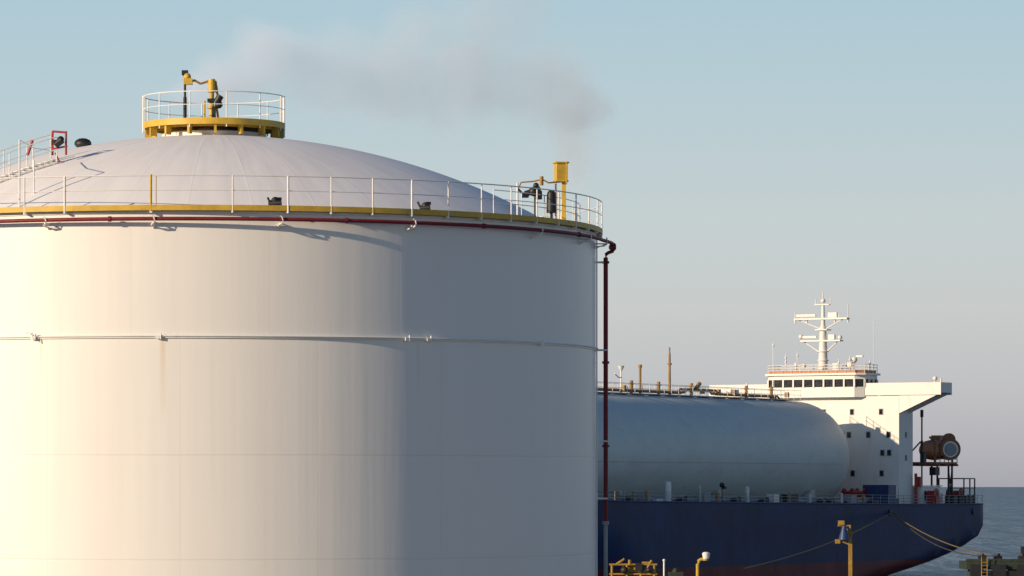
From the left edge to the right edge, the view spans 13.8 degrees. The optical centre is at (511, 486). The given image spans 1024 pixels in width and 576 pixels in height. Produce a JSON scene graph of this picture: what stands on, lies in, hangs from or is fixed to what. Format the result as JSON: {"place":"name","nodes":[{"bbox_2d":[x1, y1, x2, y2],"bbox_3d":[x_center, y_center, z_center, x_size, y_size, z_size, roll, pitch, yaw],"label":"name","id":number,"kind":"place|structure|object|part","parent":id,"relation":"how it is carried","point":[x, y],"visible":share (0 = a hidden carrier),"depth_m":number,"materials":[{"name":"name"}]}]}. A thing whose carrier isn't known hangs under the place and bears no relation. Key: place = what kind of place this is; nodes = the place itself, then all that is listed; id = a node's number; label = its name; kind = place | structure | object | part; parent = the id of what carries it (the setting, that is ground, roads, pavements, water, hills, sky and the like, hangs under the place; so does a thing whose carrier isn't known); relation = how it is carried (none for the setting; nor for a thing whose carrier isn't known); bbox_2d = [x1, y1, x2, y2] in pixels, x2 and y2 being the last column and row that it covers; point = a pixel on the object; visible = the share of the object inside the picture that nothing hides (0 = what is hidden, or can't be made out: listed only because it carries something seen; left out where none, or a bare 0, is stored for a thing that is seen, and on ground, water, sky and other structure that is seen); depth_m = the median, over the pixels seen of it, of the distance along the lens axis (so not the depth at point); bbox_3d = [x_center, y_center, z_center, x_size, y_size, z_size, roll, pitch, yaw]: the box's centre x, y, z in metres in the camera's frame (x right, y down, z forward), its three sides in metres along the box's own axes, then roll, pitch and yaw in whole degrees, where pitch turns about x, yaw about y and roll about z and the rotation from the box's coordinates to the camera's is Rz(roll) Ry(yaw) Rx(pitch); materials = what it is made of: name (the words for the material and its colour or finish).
{"place":"outdoors","nodes":[
{"label":"outdoors","id":0,"kind":"place"},
{"bbox_2d":[0,0,1023,486],"label":"sky","id":1,"kind":"structure","parent":0,"point":[747,162],"materials":[{"name":"blue"}]},
{"bbox_2d":[609,558,656,575],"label":"jetty gangway frame","id":2,"kind":"object","parent":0,"point":[629,567],"visible":1,"depth_m":309.92,"materials":[{"name":"yellow metal"}]},
{"bbox_2d":[663,559,665,575],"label":"bollard post","id":3,"kind":"object","parent":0,"point":[664,560],"visible":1,"depth_m":341.94,"materials":[{"name":"white metal"}]},
{"bbox_2d":[668,568,682,575],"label":"mooring hook","id":4,"kind":"object","parent":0,"point":[675,572],"visible":1,"depth_m":344.50,"materials":[{"name":"green metal"}]},
{"bbox_2d":[696,552,709,575],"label":"jetty lamp post","id":5,"kind":"object","parent":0,"point":[706,555],"visible":1,"depth_m":349.86,"materials":[{"name":"yellow metal"}]},
{"bbox_2d":[835,521,853,575],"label":"jetty signal post","id":6,"kind":"object","parent":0,"point":[845,533],"visible":1,"depth_m":351.85,"materials":[{"name":"yellow metal"}]},
{"bbox_2d":[888,487,1023,575],"bbox_3d":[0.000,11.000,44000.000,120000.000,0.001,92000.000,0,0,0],"label":"sea","id":7,"kind":"structure","parent":0,"point":[1001,532],"depth_m":953.54,"materials":[{"name":"liquid"}]},
{"bbox_2d":[598,292,983,575],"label":"gas carrier ship","id":8,"kind":"object","parent":7,"relation":"on","point":[733,480],"visible":0.77,"depth_m":492.02,"materials":[{"name":"paint"}]},
{"bbox_2d":[743,513,889,568],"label":"mooring rope","id":9,"kind":"object","parent":8,"relation":"attached to","point":[810,549],"visible":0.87,"depth_m":403.02,"materials":[{"name":"beige fabric"}]},
{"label":"wheelhouse windows","id":10,"kind":"part","parent":8,"relation":"part of","materials":[{"name":"black glass"}]},
{"bbox_2d":[959,547,1023,575],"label":"mooring dolphin","id":11,"kind":"object","parent":7,"relation":"in","point":[997,565],"visible":1,"depth_m":381.00,"materials":[{"name":"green concrete"}]},
{"bbox_2d":[891,512,986,554],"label":"mooring rope","id":12,"kind":"object","parent":11,"relation":"attached to","point":[938,539],"visible":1,"depth_m":434.44,"materials":[{"name":"beige fabric"}]},
{"bbox_2d":[894,513,996,555],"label":"mooring rope","id":13,"kind":"object","parent":11,"relation":"attached to","point":[940,546],"visible":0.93,"depth_m":440.94,"materials":[{"name":"yellow fabric"}]},
{"bbox_3d":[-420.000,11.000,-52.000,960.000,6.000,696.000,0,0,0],"label":"ground","id":14,"kind":"structure","parent":0,"visible":0},
{"bbox_2d":[0,70,615,575],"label":"storage tank","id":15,"kind":"object","parent":14,"relation":"on","point":[236,346],"visible":1,"depth_m":163.42,"materials":[{"name":"metal"}]}
]}

